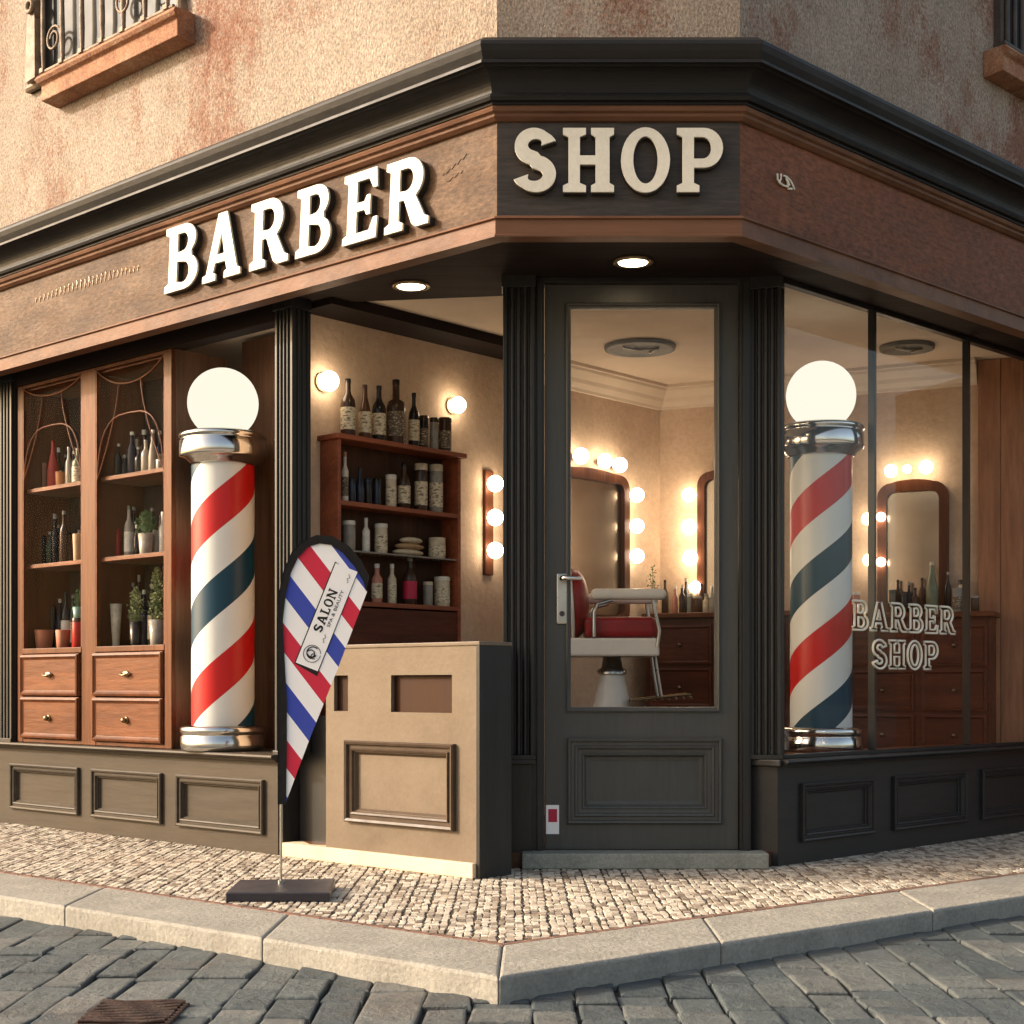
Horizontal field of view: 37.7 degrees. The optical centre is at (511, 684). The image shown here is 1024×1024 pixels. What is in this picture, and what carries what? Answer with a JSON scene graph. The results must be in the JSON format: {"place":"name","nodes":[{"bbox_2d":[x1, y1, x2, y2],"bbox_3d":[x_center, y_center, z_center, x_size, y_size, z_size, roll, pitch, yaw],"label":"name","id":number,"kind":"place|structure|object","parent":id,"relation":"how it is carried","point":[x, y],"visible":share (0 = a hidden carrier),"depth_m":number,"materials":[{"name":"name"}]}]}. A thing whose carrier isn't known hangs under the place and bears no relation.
{"place":"outdoors","nodes":[
{"label":"outdoors","id":0,"kind":"place"},
{"bbox_2d":[0,915,1023,1023],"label":"road","id":1,"kind":"structure","parent":0,"point":[970,973],"depth_m":4.18,"materials":[{"name":"stone"}]},
{"bbox_2d":[74,999,189,1023],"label":"drain grate","id":2,"kind":"object","parent":1,"relation":"on","point":[156,1011],"visible":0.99,"depth_m":3.82,"materials":[{"name":"metal"}]},
{"bbox_2d":[0,822,1023,947],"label":"pavement","id":3,"kind":"structure","parent":0,"point":[1006,859],"depth_m":5.96,"materials":[{"name":"stone"}]},
{"bbox_2d":[226,535,368,901],"bbox_3d":[-0.792,0.108,5.585,0.506,1.345,0.390,0,0,0],"label":"teardrop flag","id":4,"kind":"object","parent":3,"relation":"on","point":[323,588],"visible":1,"depth_m":5.65,"materials":[{"name":"fabric"}]},
{"bbox_2d":[282,641,511,878],"bbox_3d":[-0.481,0.302,6.559,1.238,0.956,0.364,0,0,42],"label":"service counter","id":5,"kind":"object","parent":3,"relation":"on","point":[393,776],"visible":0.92,"depth_m":6.29,"materials":[{"name":"paint"}]},
{"bbox_2d":[0,0,1023,868],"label":"corner barber shop","id":6,"kind":"structure","parent":3,"relation":"on","point":[886,136],"depth_m":6.72,"materials":[{"name":"paint"}]},
{"bbox_2d":[35,265,139,302],"bbox_3d":[-2.158,-2.038,7.590,0.955,0.056,0.008,0,0,42],"label":"worn lettering","id":7,"kind":"object","parent":6,"relation":"attached to","point":[89,282],"visible":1,"depth_m":7.57},
{"bbox_2d":[24,0,194,108],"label":"upper window","id":8,"kind":"structure","parent":6,"relation":"in","point":[74,49],"depth_m":7.44,"materials":[{"name":"metal"}]},
{"bbox_2d":[18,348,225,748],"bbox_3d":[-2.133,-0.677,8.041,1.461,1.990,0.373,0,0,42],"label":"display cabinet","id":9,"kind":"object","parent":6,"relation":"on","point":[97,688],"visible":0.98,"depth_m":7.97,"materials":[{"name":"brown wood"}]},
{"bbox_2d":[34,630,53,647],"bbox_3d":[-2.636,-0.257,8.449,0.107,0.108,0.107,0,0,42],"label":"pot","id":10,"kind":"object","parent":9,"relation":"on","point":[43,638],"visible":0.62,"depth_m":8.41,"materials":[{"name":"ceramic"}]},
{"bbox_2d":[42,535,46,563],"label":"bottle","id":11,"kind":"object","parent":9,"relation":"on","point":[44,540],"visible":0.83,"depth_m":8.51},
{"bbox_2d":[46,532,50,562],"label":"bottle","id":12,"kind":"object","parent":9,"relation":"on","point":[48,552],"visible":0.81,"depth_m":8.46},
{"bbox_2d":[47,441,58,485],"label":"bottle","id":13,"kind":"object","parent":9,"relation":"on","point":[52,467],"visible":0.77,"depth_m":8.44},
{"bbox_2d":[51,605,56,647],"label":"bottle","id":14,"kind":"object","parent":9,"relation":"on","point":[53,616],"visible":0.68,"depth_m":8.56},
{"bbox_2d":[51,514,58,562],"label":"bottle","id":15,"kind":"object","parent":9,"relation":"on","point":[54,545],"visible":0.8,"depth_m":8.43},
{"bbox_2d":[56,599,61,647],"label":"bottle","id":16,"kind":"object","parent":9,"relation":"on","point":[58,621],"visible":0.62,"depth_m":8.56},
{"bbox_2d":[55,471,64,484],"bbox_3d":[-2.535,-1.145,8.411,0.056,0.099,0.056,0,0,42],"label":"cup","id":17,"kind":"object","parent":9,"relation":"on","point":[59,477],"visible":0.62,"depth_m":8.39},
{"bbox_2d":[55,630,70,647],"bbox_3d":[-2.490,-0.254,8.317,0.083,0.103,0.083,0,0,42],"label":"pot","id":18,"kind":"object","parent":9,"relation":"on","point":[63,638],"visible":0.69,"depth_m":8.29,"materials":[{"name":"ceramic"}]},
{"bbox_2d":[59,511,68,561],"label":"bottle","id":19,"kind":"object","parent":9,"relation":"on","point":[63,545],"visible":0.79,"depth_m":8.37,"materials":[{"name":"glass"}]},
{"bbox_2d":[61,592,69,646],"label":"bottle","id":20,"kind":"object","parent":9,"relation":"on","point":[65,618],"visible":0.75,"depth_m":8.46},
{"bbox_2d":[65,447,71,482],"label":"bottle","id":21,"kind":"object","parent":9,"relation":"on","point":[68,470],"visible":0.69,"depth_m":8.34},
{"bbox_2d":[70,595,74,646],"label":"bottle","id":22,"kind":"object","parent":9,"relation":"on","point":[71,612],"visible":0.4,"depth_m":8.47,"materials":[{"name":"glass"}]},
{"bbox_2d":[72,533,80,560],"bbox_3d":[-2.398,-0.754,8.288,0.061,0.162,0.061,0,0,42],"label":"cup","id":23,"kind":"object","parent":9,"relation":"on","point":[76,537],"visible":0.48,"depth_m":8.26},
{"bbox_2d":[72,448,80,481],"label":"bottle","id":24,"kind":"object","parent":9,"relation":"on","point":[75,472],"visible":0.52,"depth_m":8.26,"materials":[{"name":"glass"}]},
{"bbox_2d":[72,618,80,646],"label":"jar","id":25,"kind":"object","parent":9,"relation":"on","point":[76,632],"visible":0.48,"depth_m":8.26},
{"bbox_2d":[72,589,80,617],"bbox_3d":[-2.399,-0.452,8.289,0.062,0.163,0.061,0,0,42],"label":"potted plant","id":26,"kind":"object","parent":25,"relation":"on","point":[77,612],"visible":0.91,"depth_m":8.27,"materials":[{"name":"green plant"}]},
{"bbox_2d":[110,604,121,645],"bbox_3d":[-2.104,-0.317,7.970,0.064,0.228,0.064,0,0,42],"label":"vase","id":27,"kind":"object","parent":9,"relation":"on","point":[115,611],"visible":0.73,"depth_m":7.95,"materials":[{"name":"ceramic"}]},
{"bbox_2d":[114,444,122,474],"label":"bottle","id":28,"kind":"object","parent":9,"relation":"on","point":[118,459],"visible":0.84,"depth_m":8.00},
{"bbox_2d":[116,528,121,555],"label":"bottle","id":29,"kind":"object","parent":9,"relation":"on","point":[118,544],"visible":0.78,"depth_m":8.02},
{"bbox_2d":[124,506,133,554],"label":"bottle","id":30,"kind":"object","parent":9,"relation":"on","point":[128,535],"visible":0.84,"depth_m":7.94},
{"bbox_2d":[127,432,136,472],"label":"bottle","id":31,"kind":"object","parent":9,"relation":"on","point":[131,452],"visible":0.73,"depth_m":7.92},
{"bbox_2d":[126,586,144,644],"bbox_3d":[-1.966,-0.360,7.829,0.127,0.315,0.085,0,0,42],"label":"potted plant","id":32,"kind":"object","parent":9,"relation":"on","point":[135,628],"visible":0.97,"depth_m":7.81,"materials":[{"name":"green plant"}]},
{"bbox_2d":[133,525,139,553],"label":"bottle","id":33,"kind":"object","parent":9,"relation":"on","point":[135,545],"visible":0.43,"depth_m":7.89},
{"bbox_2d":[134,447,140,471],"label":"bottle","id":34,"kind":"object","parent":9,"relation":"on","point":[137,464],"visible":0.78,"depth_m":7.88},
{"bbox_2d":[139,590,147,644],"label":"bottle","id":35,"kind":"object","parent":9,"relation":"on","point":[144,631],"visible":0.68,"depth_m":8.00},
{"bbox_2d":[141,440,148,470],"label":"bottle","id":36,"kind":"object","parent":9,"relation":"on","point":[144,458],"visible":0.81,"depth_m":7.83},
{"bbox_2d":[134,510,158,553],"bbox_3d":[-1.890,-0.789,7.752,0.151,0.233,0.103,0,0,42],"label":"potted plant","id":37,"kind":"object","parent":9,"relation":"on","point":[145,539],"visible":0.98,"depth_m":7.73,"materials":[{"name":"green plant"}]},
{"bbox_2d":[147,584,155,644],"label":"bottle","id":38,"kind":"object","parent":9,"relation":"on","point":[149,617],"visible":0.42,"depth_m":7.96,"materials":[{"name":"glass"}]},
{"bbox_2d":[148,430,157,469],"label":"bottle","id":39,"kind":"object","parent":9,"relation":"on","point":[152,457],"visible":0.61,"depth_m":7.80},
{"bbox_2d":[147,567,163,644],"bbox_3d":[-1.822,-0.406,7.702,0.124,0.406,0.087,0,0,42],"label":"potted plant","id":40,"kind":"object","parent":9,"relation":"on","point":[156,629],"visible":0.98,"depth_m":7.68,"materials":[{"name":"green plant"}]},
{"bbox_2d":[152,529,158,552],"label":"jar","id":41,"kind":"object","parent":9,"relation":"on","point":[155,532],"visible":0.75,"depth_m":7.77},
{"bbox_2d":[159,512,163,551],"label":"bottle","id":42,"kind":"object","parent":9,"relation":"on","point":[161,538],"visible":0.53,"depth_m":7.74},
{"bbox_2d":[179,368,266,751],"bbox_3d":[-1.416,-0.616,7.351,0.426,1.872,0.426,0,0,0],"label":"barber pole","id":43,"kind":"object","parent":6,"relation":"on","point":[222,451],"visible":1,"depth_m":7.21,"materials":[{"name":"silver metal"}]},
{"bbox_2d":[164,157,434,295],"bbox_3d":[-0.973,-1.980,6.500,1.770,0.330,0.035,0,0,42],"label":"fascia sign","id":44,"kind":"object","parent":6,"relation":"attached to","point":[225,248],"visible":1,"depth_m":6.39,"materials":[{"name":"beige ceramic"}]},
{"bbox_2d":[315,371,338,391],"bbox_3d":[-0.857,-1.421,7.014,0.097,0.094,0.094,0,0,42],"label":"globe lamp","id":45,"kind":"object","parent":6,"relation":"attached to","point":[325,381],"visible":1,"depth_m":6.99,"materials":[{"name":"white glass"}]},
{"bbox_2d":[317,432,466,715],"bbox_3d":[-0.570,-0.228,7.292,0.147,1.876,0.866,0,0,42],"label":"wall shelf","id":46,"kind":"object","parent":6,"relation":"on","point":[385,622],"depth_m":7.33,"materials":[{"name":"red wood"}]},
{"bbox_2d":[341,452,348,500],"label":"bottle","id":47,"kind":"object","parent":46,"relation":"on","point":[345,484],"visible":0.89,"depth_m":7.05,"materials":[{"name":"glass"}]},
{"bbox_2d":[340,378,355,434],"bbox_3d":[-0.772,-1.304,7.061,0.072,0.274,0.072,0,0,42],"label":"bottle","id":48,"kind":"object","parent":46,"relation":"on","point":[347,415],"visible":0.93,"depth_m":7.04,"materials":[{"name":"glass"}]},
{"bbox_2d":[342,520,355,549],"bbox_3d":[-0.769,-0.704,7.079,0.061,0.141,0.063,0,0,42],"label":"jar","id":49,"kind":"object","parent":46,"relation":"on","point":[349,533],"visible":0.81,"depth_m":7.05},
{"bbox_2d":[349,477,355,501],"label":"jar","id":50,"kind":"object","parent":46,"relation":"on","point":[352,488],"visible":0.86,"depth_m":7.08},
{"bbox_2d":[356,467,364,502],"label":"bottle","id":51,"kind":"object","parent":46,"relation":"on","point":[360,492],"visible":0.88,"depth_m":7.12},
{"bbox_2d":[358,384,371,437],"bbox_3d":[-0.700,-1.298,7.142,0.063,0.262,0.063,0,0,42],"label":"bottle","id":52,"kind":"object","parent":46,"relation":"on","point":[364,421],"visible":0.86,"depth_m":7.12,"materials":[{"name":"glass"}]},
{"bbox_2d":[362,518,369,551],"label":"bottle","id":53,"kind":"object","parent":46,"relation":"on","point":[365,538],"visible":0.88,"depth_m":7.15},
{"bbox_2d":[364,478,371,503],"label":"jar","id":54,"kind":"object","parent":46,"relation":"on","point":[368,488],"visible":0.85,"depth_m":7.15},
{"bbox_2d":[371,564,382,602],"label":"bottle","id":55,"kind":"object","parent":46,"relation":"on","point":[376,587],"visible":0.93,"depth_m":7.19,"materials":[{"name":"glass"}]},
{"bbox_2d":[373,478,380,504],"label":"jar","id":56,"kind":"object","parent":46,"relation":"on","point":[376,490],"visible":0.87,"depth_m":7.20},
{"bbox_2d":[372,385,385,439],"bbox_3d":[-0.639,-1.302,7.209,0.068,0.271,0.068,0,0,42],"label":"bottle","id":57,"kind":"object","parent":46,"relation":"on","point":[378,420],"visible":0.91,"depth_m":7.18,"materials":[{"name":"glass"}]},
{"bbox_2d":[374,523,387,552],"bbox_3d":[-0.632,-0.705,7.232,0.064,0.144,0.064,0,0,42],"label":"jar","id":58,"kind":"object","parent":46,"relation":"on","point":[380,537],"visible":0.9,"depth_m":7.21,"materials":[{"name":"ceramic"}]},
{"bbox_2d":[385,474,396,506],"bbox_3d":[-0.587,-0.940,7.281,0.054,0.160,0.054,0,0,42],"label":"jar","id":59,"kind":"object","parent":46,"relation":"on","point":[390,490],"visible":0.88,"depth_m":7.26,"materials":[{"name":"ceramic"}]},
{"bbox_2d":[387,564,396,602],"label":"bottle","id":60,"kind":"object","parent":46,"relation":"on","point":[391,588],"visible":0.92,"depth_m":7.27,"materials":[{"name":"glass"}]},
{"bbox_2d":[386,379,405,443],"bbox_3d":[-0.564,-1.325,7.293,0.094,0.317,0.094,0,0,42],"label":"bottle","id":61,"kind":"object","parent":46,"relation":"on","point":[395,419],"visible":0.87,"depth_m":7.26,"materials":[{"name":"glass"}]},
{"bbox_2d":[397,463,410,507],"bbox_3d":[-0.529,-0.974,7.346,0.065,0.228,0.065,0,0,42],"label":"bottle","id":62,"kind":"object","parent":46,"relation":"on","point":[403,492],"visible":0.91,"depth_m":7.32,"materials":[{"name":"glass"}]},
{"bbox_2d":[392,537,423,555],"bbox_3d":[-0.509,-0.680,7.368,0.084,0.096,0.205,0,0,42],"label":"folded towel","id":63,"kind":"object","parent":46,"relation":"on","point":[409,546],"visible":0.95,"depth_m":7.33,"materials":[{"name":"fabric"}]},
{"bbox_2d":[403,558,416,603],"bbox_3d":[-0.502,-0.510,7.377,0.070,0.231,0.070,0,0,42],"label":"bottle","id":64,"kind":"object","parent":46,"relation":"on","point":[409,586],"visible":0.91,"depth_m":7.35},
{"bbox_2d":[408,393,419,445],"bbox_3d":[-0.482,-1.302,7.383,0.055,0.271,0.055,0,0,42],"label":"bottle","id":65,"kind":"object","parent":46,"relation":"on","point":[413,428],"visible":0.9,"depth_m":7.36,"materials":[{"name":"glass"}]},
{"bbox_2d":[414,463,427,509],"bbox_3d":[-0.451,-0.978,7.433,0.065,0.236,0.066,0,0,42],"label":"jar","id":66,"kind":"object","parent":46,"relation":"on","point":[420,486],"visible":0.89,"depth_m":7.41,"materials":[{"name":"glass"}]},
{"bbox_2d":[419,415,428,446],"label":"jar","id":67,"kind":"object","parent":46,"relation":"on","point":[424,431],"visible":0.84,"depth_m":7.42,"materials":[{"name":"glass"}]},
{"bbox_2d":[423,582,432,604],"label":"jar","id":68,"kind":"object","parent":46,"relation":"on","point":[427,593],"visible":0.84,"depth_m":7.45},
{"bbox_2d":[429,417,438,448],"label":"jar","id":69,"kind":"object","parent":46,"relation":"on","point":[433,432],"visible":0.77,"depth_m":7.47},
{"bbox_2d":[429,464,442,511],"bbox_3d":[-0.381,-0.981,7.511,0.071,0.242,0.071,0,0,42],"label":"jar","id":70,"kind":"object","parent":46,"relation":"on","point":[436,487],"visible":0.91,"depth_m":7.48,"materials":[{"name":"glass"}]},
{"bbox_2d":[428,537,445,557],"bbox_3d":[-0.376,-0.685,7.516,0.086,0.104,0.087,0,0,42],"label":"jar","id":71,"kind":"object","parent":46,"relation":"on","point":[436,547],"visible":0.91,"depth_m":7.48,"materials":[{"name":"ceramic"}]},
{"bbox_2d":[434,576,449,605],"bbox_3d":[-0.352,-0.469,7.543,0.082,0.150,0.082,0,0,42],"label":"jar","id":72,"kind":"object","parent":46,"relation":"on","point":[441,590],"visible":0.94,"depth_m":7.51,"materials":[{"name":"glass"}]},
{"bbox_2d":[439,417,451,450],"bbox_3d":[-0.337,-1.255,7.545,0.066,0.177,0.067,0,0,42],"label":"jar","id":73,"kind":"object","parent":46,"relation":"on","point":[445,433],"visible":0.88,"depth_m":7.52,"materials":[{"name":"glass"}]},
{"bbox_2d":[392,280,429,291],"bbox_3d":[-0.444,-1.753,6.596,0.170,0.012,0.170,0,0,0],"label":"downlight","id":74,"kind":"object","parent":6,"relation":"attached to","point":[410,285],"visible":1,"depth_m":6.58,"materials":[{"name":"white metal"}]},
{"bbox_2d":[446,397,465,413],"bbox_3d":[-0.279,-1.429,7.660,0.092,0.084,0.084,0,0,42],"label":"globe lamp","id":75,"kind":"object","parent":6,"relation":"attached to","point":[454,405],"visible":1,"depth_m":7.63,"materials":[{"name":"white glass"}]},
{"bbox_2d":[483,470,502,575],"bbox_3d":[-0.094,-0.852,7.856,0.102,0.550,0.086,0,0,42],"label":"bulb strip","id":76,"kind":"object","parent":6,"relation":"attached to","point":[492,517],"visible":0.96,"depth_m":7.86,"materials":[{"name":"wood"}]},
{"bbox_2d":[571,448,643,616],"bbox_3d":[0.500,-0.836,8.511,0.109,0.973,0.748,0,0,42],"label":"vanity mirror","id":77,"kind":"object","parent":6,"relation":"attached to","point":[602,526],"visible":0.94,"depth_m":8.59,"materials":[{"name":"brown wood"}]},
{"bbox_2d":[514,127,723,196],"bbox_3d":[0.404,-1.981,5.681,0.794,0.252,0.035,0,0,0],"label":"fascia sign","id":78,"kind":"object","parent":6,"relation":"attached to","point":[544,167],"visible":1,"depth_m":5.66,"materials":[{"name":"beige ceramic"}]},
{"bbox_2d":[571,569,691,706],"bbox_3d":[0.568,0.051,7.700,0.685,1.328,0.500,0,0,0],"label":"barber chair","id":79,"kind":"object","parent":6,"relation":"on","point":[611,641],"visible":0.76,"depth_m":7.54,"materials":[{"name":"white metal"}]},
{"bbox_2d":[613,255,652,268],"bbox_3d":[0.502,-1.753,6.223,0.170,0.012,0.170,0,0,0],"label":"downlight","id":80,"kind":"object","parent":6,"relation":"attached to","point":[633,261],"visible":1,"depth_m":6.21,"materials":[{"name":"white metal"}]},
{"bbox_2d":[604,338,675,356],"bbox_3d":[0.672,-1.764,7.876,0.377,0.030,0.377,0,0,0],"label":"ceiling vent","id":81,"kind":"object","parent":6,"relation":"attached to","point":[641,347],"visible":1,"depth_m":7.84,"materials":[{"name":"metal"}]},
{"bbox_2d":[545,285,737,848],"bbox_3d":[0.561,-0.511,6.485,0.836,2.445,0.120,0,0,0],"label":"door","id":82,"kind":"structure","parent":6,"relation":"in","point":[616,777],"depth_m":6.50,"materials":[{"name":"paint"}]},
{"bbox_2d":[681,470,713,599],"bbox_3d":[1.242,-0.813,8.805,0.508,0.926,0.109,0,0,25],"label":"vanity mirror","id":83,"kind":"object","parent":6,"relation":"attached to","point":[703,557],"visible":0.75,"depth_m":8.87,"materials":[{"name":"brown wood"}]},
{"bbox_2d":[641,610,790,752],"bbox_3d":[1.218,0.149,8.692,0.880,1.131,0.325,0,0,25],"label":"dresser","id":84,"kind":"object","parent":6,"relation":"on","point":[685,658],"visible":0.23,"depth_m":8.63,"materials":[{"name":"brown wood"}]},
{"bbox_2d":[661,580,668,612],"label":"bottle","id":85,"kind":"object","parent":84,"relation":"on","point":[665,605],"visible":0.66,"depth_m":8.94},
{"bbox_2d":[672,586,677,612],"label":"bottle","id":86,"kind":"object","parent":84,"relation":"on","point":[674,603],"visible":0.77,"depth_m":8.79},
{"bbox_2d":[679,585,684,612],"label":"bottle","id":87,"kind":"object","parent":84,"relation":"on","point":[681,602],"visible":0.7,"depth_m":8.77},
{"bbox_2d":[692,596,701,611],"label":"jar","id":88,"kind":"object","parent":84,"relation":"on","point":[696,603],"visible":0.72,"depth_m":8.72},
{"bbox_2d":[776,173,794,189],"bbox_3d":[1.075,-1.974,5.891,0.120,0.052,0.016,0,0,-44],"label":"fascia emblem","id":89,"kind":"object","parent":6,"relation":"attached to","point":[787,179],"visible":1,"depth_m":5.89,"materials":[{"name":"metal"}]},
{"bbox_2d":[784,361,864,752],"bbox_3d":[1.471,-0.612,7.141,0.406,1.856,0.406,0,0,0],"label":"barber pole","id":90,"kind":"object","parent":6,"relation":"on","point":[823,441],"visible":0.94,"depth_m":7.01,"materials":[{"name":"silver metal"}]},
{"bbox_2d":[782,278,1023,758],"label":"shop window","id":91,"kind":"structure","parent":6,"relation":"in","point":[872,311],"depth_m":7.00,"materials":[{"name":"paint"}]},
{"bbox_2d":[852,599,955,634],"bbox_3d":[1.877,-0.319,7.146,0.914,0.143,0.012,0,0,-44],"label":"window lettering","id":92,"kind":"object","parent":91,"relation":"attached to","point":[896,622],"depth_m":7.13,"materials":[{"name":"paint"}]},
{"bbox_2d":[862,460,948,612],"bbox_3d":[2.189,-0.812,8.367,0.470,0.865,0.102,0,0,25],"label":"vanity mirror","id":93,"kind":"object","parent":6,"relation":"attached to","point":[912,516],"visible":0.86,"depth_m":8.38,"materials":[{"name":"brown wood"}]},
{"bbox_2d":[872,639,938,670],"bbox_3d":[1.878,-0.143,7.146,0.584,0.148,0.012,0,0,-44],"label":"window lettering","id":94,"kind":"object","parent":6,"relation":"attached to","point":[907,654],"depth_m":7.13,"materials":[{"name":"paint"}]},
{"bbox_2d":[879,340,934,355],"bbox_3d":[2.074,-1.764,7.876,0.286,0.030,0.286,0,0,0],"label":"ceiling vent","id":95,"kind":"object","parent":6,"relation":"attached to","point":[905,347],"visible":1,"depth_m":7.85,"materials":[{"name":"metal"}]},
{"bbox_2d":[852,611,999,748],"bbox_3d":[2.249,0.160,8.245,0.803,1.109,0.265,0,0,25],"label":"dresser","id":96,"kind":"object","parent":6,"relation":"on","point":[920,706],"visible":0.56,"depth_m":8.12,"materials":[{"name":"brown wood"}]},
{"bbox_2d":[889,590,896,612],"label":"jar","id":97,"kind":"object","parent":96,"relation":"on","point":[892,595],"visible":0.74,"depth_m":8.29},
{"bbox_2d":[900,592,907,612],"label":"jar","id":98,"kind":"object","parent":96,"relation":"on","point":[904,598],"visible":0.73,"depth_m":8.26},
{"bbox_2d":[911,588,918,611],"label":"bottle","id":99,"kind":"object","parent":96,"relation":"on","point":[915,599],"visible":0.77,"depth_m":8.25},
{"bbox_2d":[918,578,925,611],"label":"bottle","id":100,"kind":"object","parent":96,"relation":"on","point":[922,597],"visible":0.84,"depth_m":8.30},
{"bbox_2d":[926,562,937,611],"bbox_3d":[2.301,-0.534,8.218,0.066,0.280,0.066,0,0,25],"label":"bottle","id":101,"kind":"object","parent":96,"relation":"on","point":[931,593],"visible":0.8,"depth_m":8.20,"materials":[{"name":"glass"}]},
{"bbox_2d":[944,572,951,611],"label":"bottle","id":102,"kind":"object","parent":96,"relation":"on","point":[948,596],"visible":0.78,"depth_m":8.24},
{"bbox_2d":[952,588,961,611],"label":"jar","id":103,"kind":"object","parent":96,"relation":"on","point":[956,599],"visible":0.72,"depth_m":8.14,"materials":[{"name":"glass"}]},
{"bbox_2d":[971,596,978,610],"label":"jar","id":104,"kind":"object","parent":96,"relation":"on","point":[974,603],"visible":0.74,"depth_m":8.10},
{"bbox_2d":[983,0,1023,99],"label":"upper window","id":105,"kind":"structure","parent":6,"relation":"in","point":[1003,64],"depth_m":7.02,"materials":[{"name":"wood"}]},
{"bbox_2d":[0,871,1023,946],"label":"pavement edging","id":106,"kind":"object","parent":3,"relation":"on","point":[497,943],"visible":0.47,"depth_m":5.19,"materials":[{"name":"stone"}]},
{"bbox_2d":[522,850,768,868],"bbox_3d":[0.565,0.747,6.420,1.046,0.066,0.140,0,0,0],"label":"doorstep","id":107,"kind":"object","parent":3,"relation":"on","point":[646,859],"visible":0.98,"depth_m":6.35,"materials":[{"name":"stone"}]},
{"bbox_2d":[311,986,871,1023],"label":"road bed","id":108,"kind":"object","parent":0,"point":[671,1007],"depth_m":3.99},
{"bbox_2d":[0,873,1023,1005],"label":"kerb","id":109,"kind":"structure","parent":108,"relation":"on","point":[498,974],"depth_m":4.72,"materials":[{"name":"stone"}]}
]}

